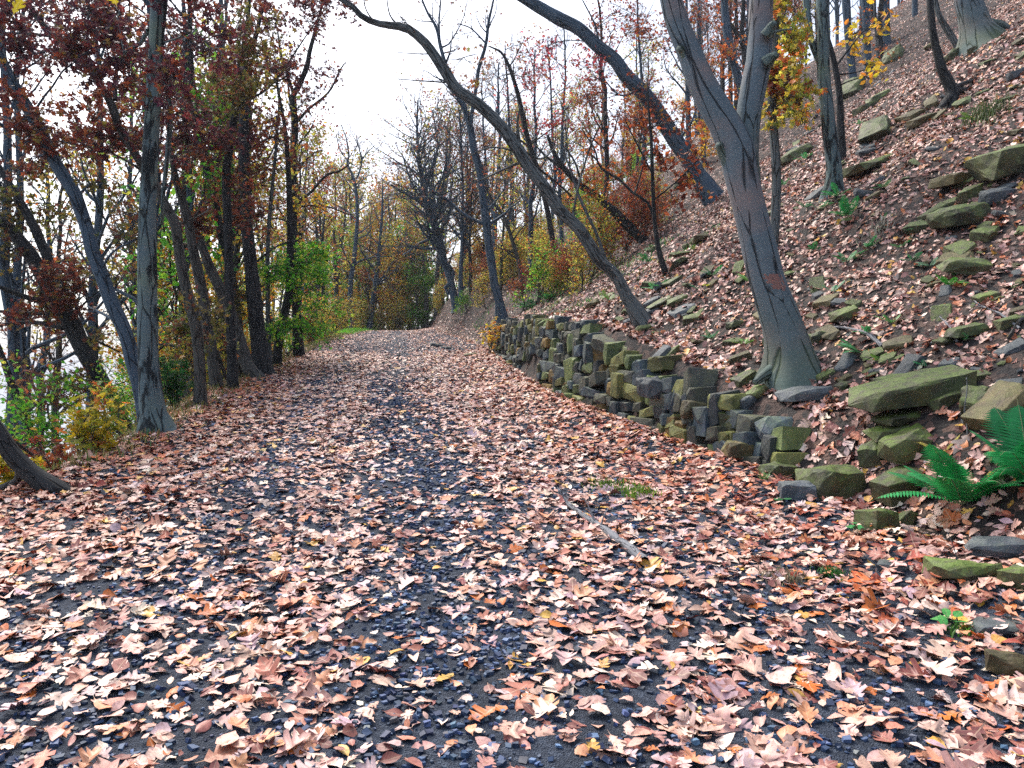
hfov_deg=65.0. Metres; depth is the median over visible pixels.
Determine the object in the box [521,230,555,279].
shrub
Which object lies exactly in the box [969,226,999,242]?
rock
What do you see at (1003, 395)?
boulder
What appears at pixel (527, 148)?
oak tree
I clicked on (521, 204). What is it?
maple tree
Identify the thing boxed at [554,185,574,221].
shrub
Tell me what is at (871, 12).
oak tree
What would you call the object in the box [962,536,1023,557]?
boulder
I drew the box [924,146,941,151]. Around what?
rock
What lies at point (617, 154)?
maple tree
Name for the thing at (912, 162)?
rock
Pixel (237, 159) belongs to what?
oak tree
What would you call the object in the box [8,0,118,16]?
hanging twig
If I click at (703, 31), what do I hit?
oak tree
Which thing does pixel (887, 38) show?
grey tree
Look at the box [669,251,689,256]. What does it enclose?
rock
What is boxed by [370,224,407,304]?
maple tree
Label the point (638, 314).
locust tree
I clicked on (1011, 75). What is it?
rock
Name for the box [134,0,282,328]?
oak tree
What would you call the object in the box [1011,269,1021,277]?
rock
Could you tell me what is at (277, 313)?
shrub
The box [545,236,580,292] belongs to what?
shrub
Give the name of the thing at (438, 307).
shrub
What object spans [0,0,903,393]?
sky
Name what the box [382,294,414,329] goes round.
shrub
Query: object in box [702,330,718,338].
fern
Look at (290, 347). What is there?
shrub
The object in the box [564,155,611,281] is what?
young tree
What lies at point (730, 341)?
rock
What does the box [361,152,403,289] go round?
oak tree
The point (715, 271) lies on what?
fern
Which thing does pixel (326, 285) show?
maple tree
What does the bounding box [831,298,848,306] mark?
rock
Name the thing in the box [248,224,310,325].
maple tree
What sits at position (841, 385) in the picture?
rock
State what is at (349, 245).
maple tree
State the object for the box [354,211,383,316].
maple tree
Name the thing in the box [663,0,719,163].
oak tree
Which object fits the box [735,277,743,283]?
rock
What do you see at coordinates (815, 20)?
oak tree
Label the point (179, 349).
shrub
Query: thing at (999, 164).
boulder
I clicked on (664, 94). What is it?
maple tree
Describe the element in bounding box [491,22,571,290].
oak tree
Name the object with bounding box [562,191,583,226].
shrub
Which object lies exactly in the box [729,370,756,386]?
rock
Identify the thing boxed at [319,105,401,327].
bare tree
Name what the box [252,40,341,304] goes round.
oak tree
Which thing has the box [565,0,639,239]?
oak tree
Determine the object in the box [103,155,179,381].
bare tree
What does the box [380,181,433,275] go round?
maple tree
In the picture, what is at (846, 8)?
grey tree
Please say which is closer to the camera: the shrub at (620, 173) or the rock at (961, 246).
the rock at (961, 246)
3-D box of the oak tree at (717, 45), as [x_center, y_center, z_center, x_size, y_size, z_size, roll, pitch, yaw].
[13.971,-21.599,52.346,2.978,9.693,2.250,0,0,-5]
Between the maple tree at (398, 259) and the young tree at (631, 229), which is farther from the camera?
the maple tree at (398, 259)
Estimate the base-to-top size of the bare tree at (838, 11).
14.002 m
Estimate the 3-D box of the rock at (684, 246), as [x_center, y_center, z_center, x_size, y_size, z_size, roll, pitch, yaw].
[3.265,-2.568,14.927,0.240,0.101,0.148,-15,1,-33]
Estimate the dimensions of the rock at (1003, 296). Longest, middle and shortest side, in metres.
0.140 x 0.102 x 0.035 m
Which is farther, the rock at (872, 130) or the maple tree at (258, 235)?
the maple tree at (258, 235)
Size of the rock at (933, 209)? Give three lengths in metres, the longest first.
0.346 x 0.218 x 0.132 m
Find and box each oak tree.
[0,85,107,455]
[0,159,132,432]
[0,421,75,493]
[36,0,180,426]
[70,3,172,424]
[101,30,200,321]
[103,33,198,424]
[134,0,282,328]
[166,0,307,338]
[175,0,273,250]
[179,154,244,308]
[194,63,271,301]
[196,0,304,389]
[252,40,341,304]
[253,2,350,355]
[259,62,353,364]
[259,181,291,319]
[264,117,318,289]
[279,130,355,321]
[300,149,357,310]
[307,134,370,294]
[331,160,374,300]
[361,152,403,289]
[368,169,408,328]
[375,149,422,229]
[419,76,473,304]
[436,210,455,300]
[440,105,488,290]
[446,113,488,238]
[448,119,496,293]
[461,36,527,250]
[472,115,500,230]
[489,90,538,230]
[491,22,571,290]
[497,108,528,217]
[504,87,539,200]
[509,99,545,208]
[516,0,736,205]
[540,106,575,189]
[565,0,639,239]
[572,121,595,198]
[608,55,634,184]
[610,16,657,146]
[649,0,719,144]
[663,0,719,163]
[679,12,717,88]
[691,2,720,83]
[694,0,746,104]
[694,0,747,78]
[695,1,715,65]
[707,0,737,84]
[707,0,746,91]
[710,3,739,85]
[714,0,746,110]
[724,0,748,63]
[778,0,814,102]
[787,0,813,25]
[798,1,816,45]
[813,0,839,35]
[870,4,872,19]
[876,0,883,58]
[946,0,1010,65]
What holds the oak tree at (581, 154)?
on the ground at (942, 426)
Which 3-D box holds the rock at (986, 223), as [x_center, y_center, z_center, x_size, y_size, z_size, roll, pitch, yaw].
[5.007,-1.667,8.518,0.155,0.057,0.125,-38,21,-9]
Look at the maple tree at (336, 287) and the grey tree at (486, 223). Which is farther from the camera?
the maple tree at (336, 287)
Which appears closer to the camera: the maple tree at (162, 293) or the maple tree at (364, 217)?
the maple tree at (162, 293)
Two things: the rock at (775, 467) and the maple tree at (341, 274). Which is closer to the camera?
the rock at (775, 467)
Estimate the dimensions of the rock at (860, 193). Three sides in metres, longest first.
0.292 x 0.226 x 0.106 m
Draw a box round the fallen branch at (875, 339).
[815,326,882,347]
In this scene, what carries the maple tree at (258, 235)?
on the ground at (942, 426)
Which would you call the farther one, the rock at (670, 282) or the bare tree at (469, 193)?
the bare tree at (469, 193)
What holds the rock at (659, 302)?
on the ground at (942, 426)
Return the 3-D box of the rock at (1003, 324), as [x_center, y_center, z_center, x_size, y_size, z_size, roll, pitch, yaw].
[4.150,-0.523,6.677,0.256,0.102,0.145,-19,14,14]
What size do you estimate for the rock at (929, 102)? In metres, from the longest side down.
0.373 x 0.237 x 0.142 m
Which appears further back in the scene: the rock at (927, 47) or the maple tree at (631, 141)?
the maple tree at (631, 141)
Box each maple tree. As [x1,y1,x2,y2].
[0,131,136,459]
[73,154,201,389]
[98,261,172,398]
[98,304,178,405]
[99,13,249,398]
[130,227,216,370]
[132,74,257,388]
[160,96,285,339]
[162,73,284,317]
[174,245,244,308]
[182,53,323,376]
[195,229,272,378]
[200,20,329,338]
[214,145,286,355]
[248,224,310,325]
[254,223,286,322]
[263,111,354,345]
[278,228,345,327]
[279,170,342,317]
[304,213,367,331]
[305,150,377,298]
[310,153,379,303]
[312,241,353,302]
[318,147,390,322]
[325,190,368,300]
[325,211,372,327]
[325,223,365,320]
[328,210,367,304]
[344,185,397,329]
[344,194,379,295]
[351,220,392,317]
[353,257,381,323]
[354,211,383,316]
[363,171,434,327]
[364,171,420,303]
[365,230,435,329]
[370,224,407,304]
[372,217,419,329]
[373,171,430,325]
[375,191,429,329]
[378,228,420,327]
[379,220,431,329]
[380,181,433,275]
[383,217,434,329]
[388,170,449,318]
[390,250,442,329]
[393,130,459,316]
[418,209,459,267]
[420,85,490,319]
[453,166,490,248]
[458,141,508,253]
[481,133,542,292]
[488,98,539,228]
[511,106,553,223]
[533,155,552,218]
[544,85,591,191]
[545,86,592,225]
[564,65,603,170]
[593,120,621,181]
[610,111,637,165]
[614,112,637,179]
[616,62,659,149]
[623,32,684,179]
[670,80,693,139]
[673,30,702,136]
[795,5,814,63]
[797,0,840,64]
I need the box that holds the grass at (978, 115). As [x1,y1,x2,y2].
[46,87,1020,640]
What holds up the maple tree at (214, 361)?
on the ground at (942, 426)
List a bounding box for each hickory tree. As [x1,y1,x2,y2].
[0,0,236,405]
[206,0,367,375]
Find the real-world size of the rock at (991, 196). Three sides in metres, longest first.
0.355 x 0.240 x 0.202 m
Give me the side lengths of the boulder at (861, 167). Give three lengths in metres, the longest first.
0.816 x 0.593 x 0.148 m
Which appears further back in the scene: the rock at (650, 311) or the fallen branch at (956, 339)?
the rock at (650, 311)
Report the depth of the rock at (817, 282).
9.63 m
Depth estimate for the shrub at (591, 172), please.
39.74 m
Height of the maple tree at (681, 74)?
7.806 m
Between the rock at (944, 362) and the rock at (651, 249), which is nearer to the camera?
the rock at (944, 362)
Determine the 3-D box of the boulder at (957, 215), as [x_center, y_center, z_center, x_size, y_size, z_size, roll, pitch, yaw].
[4.904,-1.841,8.816,0.581,0.257,0.405,-13,9,-10]
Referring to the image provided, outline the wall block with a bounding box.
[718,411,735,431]
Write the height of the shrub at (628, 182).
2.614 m
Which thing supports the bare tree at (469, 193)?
on the ground at (942, 426)
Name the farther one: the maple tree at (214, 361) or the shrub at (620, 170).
the shrub at (620, 170)
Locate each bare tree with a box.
[0,0,134,456]
[0,1,136,470]
[40,0,222,311]
[103,0,254,397]
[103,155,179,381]
[268,124,340,339]
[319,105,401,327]
[446,107,491,285]
[449,50,512,281]
[475,79,514,231]
[476,20,543,261]
[498,175,520,229]
[518,10,583,244]
[521,27,589,245]
[578,31,623,177]
[595,0,676,184]
[678,1,712,135]
[688,0,725,133]
[829,0,838,43]
[835,0,858,45]
[859,0,861,32]
[912,0,917,17]
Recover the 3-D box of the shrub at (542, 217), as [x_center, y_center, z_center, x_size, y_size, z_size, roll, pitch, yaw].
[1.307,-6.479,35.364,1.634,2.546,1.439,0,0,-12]
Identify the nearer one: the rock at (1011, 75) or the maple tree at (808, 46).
the rock at (1011, 75)
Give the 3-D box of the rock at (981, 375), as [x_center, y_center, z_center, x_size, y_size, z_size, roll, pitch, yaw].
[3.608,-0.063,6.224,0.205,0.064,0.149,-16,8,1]
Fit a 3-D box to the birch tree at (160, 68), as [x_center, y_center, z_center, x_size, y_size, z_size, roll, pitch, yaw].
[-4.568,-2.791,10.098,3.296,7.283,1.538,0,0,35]
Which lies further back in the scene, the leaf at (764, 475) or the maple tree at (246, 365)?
the maple tree at (246, 365)
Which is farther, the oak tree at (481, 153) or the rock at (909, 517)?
the oak tree at (481, 153)
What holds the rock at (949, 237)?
on the ground at (942, 426)
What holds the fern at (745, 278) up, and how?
on the ground at (942, 426)
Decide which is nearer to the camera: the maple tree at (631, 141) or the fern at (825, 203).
the fern at (825, 203)
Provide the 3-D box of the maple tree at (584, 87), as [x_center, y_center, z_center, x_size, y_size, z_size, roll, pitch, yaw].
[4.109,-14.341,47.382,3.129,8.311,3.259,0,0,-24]
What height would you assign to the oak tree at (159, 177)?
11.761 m
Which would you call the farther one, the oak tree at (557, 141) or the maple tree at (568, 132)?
the oak tree at (557, 141)
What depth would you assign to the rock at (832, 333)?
8.28 m
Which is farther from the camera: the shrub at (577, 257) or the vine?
the shrub at (577, 257)
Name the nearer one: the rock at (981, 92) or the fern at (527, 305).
the rock at (981, 92)
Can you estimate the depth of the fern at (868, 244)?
9.70 m
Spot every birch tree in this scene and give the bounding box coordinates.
[0,0,162,422]
[59,0,259,433]
[802,0,844,201]
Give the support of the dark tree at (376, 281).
on the ground at (942, 426)
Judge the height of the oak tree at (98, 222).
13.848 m
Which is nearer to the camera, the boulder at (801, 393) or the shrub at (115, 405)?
the boulder at (801, 393)
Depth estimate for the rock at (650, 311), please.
11.71 m
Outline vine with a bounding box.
[964,377,967,434]
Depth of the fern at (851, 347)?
7.69 m
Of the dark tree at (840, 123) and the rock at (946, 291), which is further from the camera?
the dark tree at (840, 123)
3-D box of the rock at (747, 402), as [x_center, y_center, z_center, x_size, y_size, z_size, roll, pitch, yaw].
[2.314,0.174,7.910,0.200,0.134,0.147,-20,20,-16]
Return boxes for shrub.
[0,349,105,482]
[0,421,30,479]
[0,455,49,490]
[13,426,111,470]
[48,392,137,455]
[64,356,136,439]
[84,380,135,436]
[118,382,136,423]
[159,336,216,398]
[159,354,193,406]
[160,334,178,406]
[163,282,248,395]
[205,341,239,378]
[264,307,291,351]
[272,325,306,355]
[287,311,333,348]
[291,311,324,343]
[300,290,339,342]
[321,294,355,333]
[331,292,359,327]
[337,294,363,328]
[355,286,390,329]
[355,296,380,329]
[362,314,378,329]
[374,296,394,329]
[376,288,409,329]
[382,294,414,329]
[388,289,423,329]
[414,299,433,328]
[422,257,445,306]
[431,296,441,316]
[433,274,448,308]
[438,248,458,289]
[446,250,459,272]
[450,287,471,313]
[455,253,468,277]
[457,233,498,276]
[463,248,476,285]
[463,250,498,287]
[470,256,482,284]
[470,268,490,309]
[475,318,503,353]
[485,241,514,286]
[494,223,526,271]
[495,220,527,283]
[495,228,526,286]
[496,256,511,284]
[505,257,540,309]
[507,239,574,307]
[514,206,541,239]
[516,207,554,253]
[517,230,560,303]
[518,243,534,272]
[519,228,527,260]
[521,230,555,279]
[533,207,556,237]
[533,214,564,250]
[541,237,575,286]
[541,257,571,295]
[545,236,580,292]
[547,200,601,247]
[549,243,575,283]
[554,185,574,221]
[562,190,580,225]
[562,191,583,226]
[562,216,618,297]
[565,214,617,284]
[567,186,625,276]
[570,179,598,215]
[577,159,604,206]
[586,165,611,193]
[587,193,634,259]
[592,179,671,257]
[596,157,629,186]
[599,197,625,239]
[600,153,617,191]
[601,152,628,193]
[608,181,628,220]
[612,177,670,244]
[617,147,635,179]
[620,164,664,220]
[621,143,649,177]
[621,165,674,249]
[628,137,656,171]
[630,150,641,169]
[634,165,674,230]
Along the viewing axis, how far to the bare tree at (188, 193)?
18.52 m
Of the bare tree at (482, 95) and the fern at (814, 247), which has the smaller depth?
the fern at (814, 247)
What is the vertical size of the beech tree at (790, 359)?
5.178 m
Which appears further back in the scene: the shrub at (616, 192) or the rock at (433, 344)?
the shrub at (616, 192)
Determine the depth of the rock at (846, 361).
7.64 m
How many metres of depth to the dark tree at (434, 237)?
39.69 m
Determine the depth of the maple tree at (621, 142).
59.70 m
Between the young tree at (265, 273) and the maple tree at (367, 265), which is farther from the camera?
the maple tree at (367, 265)
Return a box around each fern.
[513,299,537,307]
[532,289,559,298]
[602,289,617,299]
[633,253,652,261]
[640,279,667,288]
[702,265,721,275]
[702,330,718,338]
[736,273,747,280]
[736,337,754,343]
[795,152,812,158]
[796,201,811,206]
[805,241,820,249]
[808,200,834,207]
[819,180,852,195]
[822,280,844,292]
[830,194,859,215]
[830,249,867,261]
[833,337,869,352]
[848,325,872,333]
[862,350,885,360]
[863,235,881,246]
[864,441,1023,505]
[868,179,890,189]
[872,313,903,323]
[890,236,911,247]
[897,251,921,260]
[911,257,937,266]
[913,359,926,366]
[933,272,969,285]
[958,111,976,120]
[961,332,970,340]
[964,400,1023,479]
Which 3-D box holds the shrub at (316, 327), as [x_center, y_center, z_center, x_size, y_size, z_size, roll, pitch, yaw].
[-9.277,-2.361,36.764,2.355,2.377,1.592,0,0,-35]
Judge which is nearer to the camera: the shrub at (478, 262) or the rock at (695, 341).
the rock at (695, 341)
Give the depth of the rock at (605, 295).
13.81 m
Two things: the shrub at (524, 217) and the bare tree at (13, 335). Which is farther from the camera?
the shrub at (524, 217)
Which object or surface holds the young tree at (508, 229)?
on the ground at (942, 426)
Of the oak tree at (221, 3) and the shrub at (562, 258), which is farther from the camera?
the shrub at (562, 258)
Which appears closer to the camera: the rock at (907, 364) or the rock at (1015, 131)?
the rock at (907, 364)
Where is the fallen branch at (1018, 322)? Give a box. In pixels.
[1007,313,1023,339]
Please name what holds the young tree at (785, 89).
on the ground at (942, 426)
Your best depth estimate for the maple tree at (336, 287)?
52.95 m
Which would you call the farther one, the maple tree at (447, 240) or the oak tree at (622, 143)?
the maple tree at (447, 240)
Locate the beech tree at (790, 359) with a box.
[660,0,821,392]
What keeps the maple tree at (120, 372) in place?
on the ground at (942, 426)
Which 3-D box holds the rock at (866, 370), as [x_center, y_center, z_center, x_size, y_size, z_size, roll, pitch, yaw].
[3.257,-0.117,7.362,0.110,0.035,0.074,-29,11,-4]
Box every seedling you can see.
[774,498,791,505]
[846,522,863,530]
[931,607,965,630]
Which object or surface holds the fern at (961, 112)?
on the ground at (942, 426)
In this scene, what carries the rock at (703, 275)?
on the ground at (942, 426)
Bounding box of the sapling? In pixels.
[582,82,717,274]
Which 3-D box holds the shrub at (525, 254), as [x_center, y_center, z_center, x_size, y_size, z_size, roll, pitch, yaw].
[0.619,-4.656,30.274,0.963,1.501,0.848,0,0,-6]
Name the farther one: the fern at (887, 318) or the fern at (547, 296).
the fern at (547, 296)
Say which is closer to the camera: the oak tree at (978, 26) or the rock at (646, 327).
the rock at (646, 327)
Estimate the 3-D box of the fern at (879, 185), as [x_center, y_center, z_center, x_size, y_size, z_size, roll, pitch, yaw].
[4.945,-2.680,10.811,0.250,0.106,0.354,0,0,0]
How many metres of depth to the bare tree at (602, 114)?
57.17 m
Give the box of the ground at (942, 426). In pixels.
[0,0,1023,566]
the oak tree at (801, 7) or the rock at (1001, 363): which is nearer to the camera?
the rock at (1001, 363)
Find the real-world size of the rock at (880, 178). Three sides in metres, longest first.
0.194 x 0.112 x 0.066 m
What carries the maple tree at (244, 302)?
on the ground at (942, 426)
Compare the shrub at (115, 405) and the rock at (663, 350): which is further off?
the shrub at (115, 405)
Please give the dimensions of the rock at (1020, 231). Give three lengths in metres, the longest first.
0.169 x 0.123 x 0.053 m
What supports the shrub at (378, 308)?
on the ground at (942, 426)
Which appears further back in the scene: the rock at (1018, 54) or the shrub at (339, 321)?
the shrub at (339, 321)
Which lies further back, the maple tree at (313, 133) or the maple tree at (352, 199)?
the maple tree at (352, 199)
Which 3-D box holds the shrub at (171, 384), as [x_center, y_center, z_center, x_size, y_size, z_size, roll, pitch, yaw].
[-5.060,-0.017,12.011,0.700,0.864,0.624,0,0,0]
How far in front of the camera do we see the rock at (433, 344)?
26.64 m
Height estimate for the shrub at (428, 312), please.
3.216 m
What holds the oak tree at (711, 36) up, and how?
on the ground at (942, 426)
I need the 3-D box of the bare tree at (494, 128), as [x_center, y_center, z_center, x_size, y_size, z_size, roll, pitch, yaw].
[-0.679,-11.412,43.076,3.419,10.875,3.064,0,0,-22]
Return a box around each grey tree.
[405,0,519,326]
[484,33,609,283]
[692,0,747,157]
[837,0,885,56]
[842,0,900,78]
[860,0,899,44]
[861,0,909,71]
[934,0,957,47]
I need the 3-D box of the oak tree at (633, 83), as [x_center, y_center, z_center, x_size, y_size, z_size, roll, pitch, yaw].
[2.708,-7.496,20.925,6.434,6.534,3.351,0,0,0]
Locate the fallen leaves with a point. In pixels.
(974, 736)
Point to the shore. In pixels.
(2, 391)
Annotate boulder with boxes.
[774,385,832,401]
[795,464,865,501]
[842,153,892,178]
[848,365,976,412]
[869,465,925,506]
[870,410,920,426]
[877,423,932,463]
[922,556,1002,583]
[926,202,991,228]
[960,380,1023,431]
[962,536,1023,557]
[964,144,1023,180]
[966,615,1023,636]
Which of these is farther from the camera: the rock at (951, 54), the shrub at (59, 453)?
the rock at (951, 54)
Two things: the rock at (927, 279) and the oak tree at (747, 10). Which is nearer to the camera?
the rock at (927, 279)
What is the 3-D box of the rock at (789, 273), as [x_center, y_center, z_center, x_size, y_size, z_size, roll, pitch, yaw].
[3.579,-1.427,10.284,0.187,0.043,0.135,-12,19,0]
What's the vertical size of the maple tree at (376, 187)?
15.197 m
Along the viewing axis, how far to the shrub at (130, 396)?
17.10 m
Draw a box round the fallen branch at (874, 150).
[860,141,888,157]
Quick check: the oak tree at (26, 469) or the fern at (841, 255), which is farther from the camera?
the fern at (841, 255)
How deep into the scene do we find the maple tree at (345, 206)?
56.69 m
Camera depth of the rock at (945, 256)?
8.31 m
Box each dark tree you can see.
[339,178,411,329]
[345,50,496,313]
[385,64,503,310]
[829,0,898,160]
[926,0,973,111]
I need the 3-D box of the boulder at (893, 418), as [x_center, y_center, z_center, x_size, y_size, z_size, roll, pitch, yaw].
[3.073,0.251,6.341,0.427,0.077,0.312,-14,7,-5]
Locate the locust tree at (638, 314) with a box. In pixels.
[338,0,651,327]
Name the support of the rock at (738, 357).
on the ground at (942, 426)
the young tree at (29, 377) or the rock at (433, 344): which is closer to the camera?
the young tree at (29, 377)
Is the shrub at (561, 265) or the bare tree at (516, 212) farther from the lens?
the bare tree at (516, 212)
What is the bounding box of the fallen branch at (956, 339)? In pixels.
[930,307,958,342]
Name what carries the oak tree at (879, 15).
on the ground at (942, 426)
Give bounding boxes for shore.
[0,389,78,395]
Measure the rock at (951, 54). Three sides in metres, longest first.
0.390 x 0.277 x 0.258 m
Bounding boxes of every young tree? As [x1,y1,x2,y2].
[0,332,84,464]
[241,87,310,364]
[305,213,340,340]
[459,139,550,293]
[534,132,647,243]
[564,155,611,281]
[739,0,827,246]
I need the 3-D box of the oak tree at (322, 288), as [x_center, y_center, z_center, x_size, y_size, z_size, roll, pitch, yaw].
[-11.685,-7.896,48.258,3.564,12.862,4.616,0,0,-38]
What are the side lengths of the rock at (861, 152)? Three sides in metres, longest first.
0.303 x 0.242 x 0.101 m
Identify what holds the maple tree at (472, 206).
on the ground at (942, 426)
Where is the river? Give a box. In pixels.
[0,394,167,481]
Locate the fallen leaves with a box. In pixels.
[0,0,1023,767]
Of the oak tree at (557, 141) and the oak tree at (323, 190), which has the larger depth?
the oak tree at (557, 141)
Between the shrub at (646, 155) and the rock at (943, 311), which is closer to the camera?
the rock at (943, 311)
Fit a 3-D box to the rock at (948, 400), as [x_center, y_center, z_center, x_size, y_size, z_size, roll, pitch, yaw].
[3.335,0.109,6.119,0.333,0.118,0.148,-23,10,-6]
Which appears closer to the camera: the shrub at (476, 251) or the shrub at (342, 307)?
the shrub at (476, 251)
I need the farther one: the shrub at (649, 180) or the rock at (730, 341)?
the shrub at (649, 180)
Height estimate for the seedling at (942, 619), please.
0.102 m
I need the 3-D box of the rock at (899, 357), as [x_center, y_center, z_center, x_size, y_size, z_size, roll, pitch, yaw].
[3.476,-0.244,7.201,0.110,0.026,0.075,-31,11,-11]
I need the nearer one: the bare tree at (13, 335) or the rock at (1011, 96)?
the rock at (1011, 96)
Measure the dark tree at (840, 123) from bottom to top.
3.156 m
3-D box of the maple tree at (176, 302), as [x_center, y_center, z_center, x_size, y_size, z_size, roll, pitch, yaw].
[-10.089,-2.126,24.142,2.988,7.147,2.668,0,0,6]
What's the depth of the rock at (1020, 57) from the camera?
13.09 m
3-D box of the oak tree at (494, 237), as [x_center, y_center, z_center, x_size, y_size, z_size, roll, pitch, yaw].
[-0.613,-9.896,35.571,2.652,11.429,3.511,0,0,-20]
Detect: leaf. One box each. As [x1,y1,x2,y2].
[757,472,770,479]
[917,432,962,450]
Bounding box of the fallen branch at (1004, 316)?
[960,294,1021,329]
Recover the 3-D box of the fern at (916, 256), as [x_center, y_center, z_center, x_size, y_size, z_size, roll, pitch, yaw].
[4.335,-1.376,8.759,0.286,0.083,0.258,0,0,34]
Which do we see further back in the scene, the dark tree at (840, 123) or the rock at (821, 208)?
the dark tree at (840, 123)
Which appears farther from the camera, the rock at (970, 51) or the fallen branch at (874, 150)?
the rock at (970, 51)
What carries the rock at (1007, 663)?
on the gravel path
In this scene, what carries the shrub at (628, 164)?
on the ground at (942, 426)
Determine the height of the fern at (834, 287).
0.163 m
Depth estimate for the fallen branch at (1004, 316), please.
6.95 m
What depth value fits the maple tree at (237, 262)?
20.36 m
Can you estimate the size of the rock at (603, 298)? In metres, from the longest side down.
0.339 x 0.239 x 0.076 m
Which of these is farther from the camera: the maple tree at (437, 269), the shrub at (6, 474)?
the maple tree at (437, 269)
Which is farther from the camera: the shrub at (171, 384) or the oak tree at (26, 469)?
the shrub at (171, 384)
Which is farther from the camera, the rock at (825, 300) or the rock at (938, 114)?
the rock at (938, 114)
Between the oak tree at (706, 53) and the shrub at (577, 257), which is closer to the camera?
the shrub at (577, 257)
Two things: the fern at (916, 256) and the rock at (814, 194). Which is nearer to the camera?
the fern at (916, 256)
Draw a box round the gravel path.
[0,329,1023,767]
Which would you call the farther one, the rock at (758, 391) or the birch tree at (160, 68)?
the birch tree at (160, 68)
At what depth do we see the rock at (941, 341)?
6.90 m
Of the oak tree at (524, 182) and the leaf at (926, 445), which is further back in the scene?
the oak tree at (524, 182)
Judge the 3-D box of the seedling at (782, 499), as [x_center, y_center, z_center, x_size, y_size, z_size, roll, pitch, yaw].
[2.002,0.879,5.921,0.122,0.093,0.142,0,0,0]
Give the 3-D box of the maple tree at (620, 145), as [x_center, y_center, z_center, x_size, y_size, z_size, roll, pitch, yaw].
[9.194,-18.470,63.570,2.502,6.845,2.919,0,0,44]
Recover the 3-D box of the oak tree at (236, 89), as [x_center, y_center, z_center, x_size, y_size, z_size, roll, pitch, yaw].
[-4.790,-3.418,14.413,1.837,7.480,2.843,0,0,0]
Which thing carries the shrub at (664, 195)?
on the ground at (942, 426)
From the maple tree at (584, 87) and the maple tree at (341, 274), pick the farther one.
the maple tree at (341, 274)
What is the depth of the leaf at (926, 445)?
5.75 m
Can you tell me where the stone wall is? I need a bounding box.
[489,314,810,469]
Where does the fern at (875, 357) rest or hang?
on the ground at (942, 426)
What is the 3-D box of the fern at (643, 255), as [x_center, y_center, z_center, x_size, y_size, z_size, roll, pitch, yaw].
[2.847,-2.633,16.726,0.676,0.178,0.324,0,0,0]
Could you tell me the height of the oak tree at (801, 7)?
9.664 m
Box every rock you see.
[430,342,442,346]
[584,298,599,310]
[599,292,614,300]
[615,316,624,321]
[635,323,654,331]
[636,376,664,398]
[640,281,657,288]
[643,296,660,307]
[646,246,655,253]
[646,295,672,309]
[646,308,658,314]
[652,281,662,290]
[652,345,670,356]
[661,275,682,286]
[666,294,687,307]
[666,344,679,355]
[667,302,694,317]
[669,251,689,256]
[669,256,688,271]
[679,400,706,418]
[681,243,688,248]
[682,283,690,286]
[683,312,702,324]
[686,305,696,313]
[690,339,702,343]
[691,233,708,245]
[699,265,715,276]
[700,271,708,278]
[707,279,718,286]
[721,440,753,458]
[722,337,742,345]
[725,320,743,329]
[727,350,752,363]
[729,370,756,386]
[732,260,743,274]
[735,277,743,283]
[740,395,756,409]
[746,384,768,398]
[752,312,759,320]
[758,461,798,480]
[777,480,818,499]
[780,143,813,165]
[784,270,797,275]
[804,185,823,200]
[805,312,817,319]
[808,331,825,344]
[809,276,824,292]
[810,291,824,299]
[812,293,840,308]
[814,324,840,341]
[815,206,826,210]
[816,368,834,381]
[828,304,859,322]
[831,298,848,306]
[834,352,856,371]
[834,381,851,391]
[836,373,852,381]
[838,216,851,224]
[842,76,865,98]
[844,299,862,306]
[852,100,878,115]
[853,188,872,197]
[853,508,900,532]
[855,147,875,155]
[857,440,883,467]
[858,115,891,144]
[859,143,868,148]
[860,346,883,360]
[861,367,872,374]
[862,424,909,442]
[863,143,875,148]
[863,361,874,368]
[863,371,879,377]
[865,89,890,102]
[865,191,882,200]
[868,367,883,373]
[870,373,902,380]
[873,176,884,182]
[876,559,908,572]
[878,351,896,365]
[882,44,904,65]
[882,335,912,351]
[893,353,927,373]
[893,354,904,359]
[894,109,924,122]
[899,510,917,524]
[901,219,922,234]
[906,112,936,129]
[908,158,919,165]
[908,220,928,235]
[916,202,948,220]
[920,275,934,283]
[923,43,930,50]
[923,94,938,109]
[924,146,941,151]
[926,390,960,413]
[927,172,971,189]
[928,109,947,120]
[928,279,944,286]
[930,303,951,320]
[932,337,952,345]
[934,249,973,265]
[936,257,992,274]
[938,285,951,296]
[938,357,961,366]
[942,239,976,254]
[943,197,956,206]
[943,322,990,337]
[944,47,958,62]
[945,235,956,239]
[952,96,970,108]
[953,177,974,188]
[955,183,983,203]
[959,385,988,413]
[967,46,976,54]
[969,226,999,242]
[969,366,982,369]
[970,290,1001,303]
[975,88,989,95]
[976,221,993,228]
[977,58,995,65]
[977,369,991,380]
[978,187,1015,205]
[984,648,1023,677]
[991,210,1007,216]
[991,295,1005,301]
[992,314,1023,331]
[993,337,1023,357]
[995,34,1007,43]
[996,94,1018,102]
[996,377,1022,383]
[996,564,1023,592]
[997,182,1016,187]
[997,361,1006,365]
[1005,67,1023,81]
[1006,128,1023,134]
[1008,305,1023,315]
[1009,283,1021,287]
[1011,37,1023,45]
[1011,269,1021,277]
[1014,52,1022,58]
[1014,226,1023,235]
[1015,51,1023,59]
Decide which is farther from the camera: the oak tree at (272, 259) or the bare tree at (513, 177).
the oak tree at (272, 259)
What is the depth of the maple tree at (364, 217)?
85.99 m
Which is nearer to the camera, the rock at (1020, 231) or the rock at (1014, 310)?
the rock at (1014, 310)
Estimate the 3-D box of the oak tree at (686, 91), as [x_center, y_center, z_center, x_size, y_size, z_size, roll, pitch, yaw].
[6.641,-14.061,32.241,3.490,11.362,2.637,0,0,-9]
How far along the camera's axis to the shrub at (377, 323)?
55.60 m
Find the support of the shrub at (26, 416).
on the ground at (942, 426)

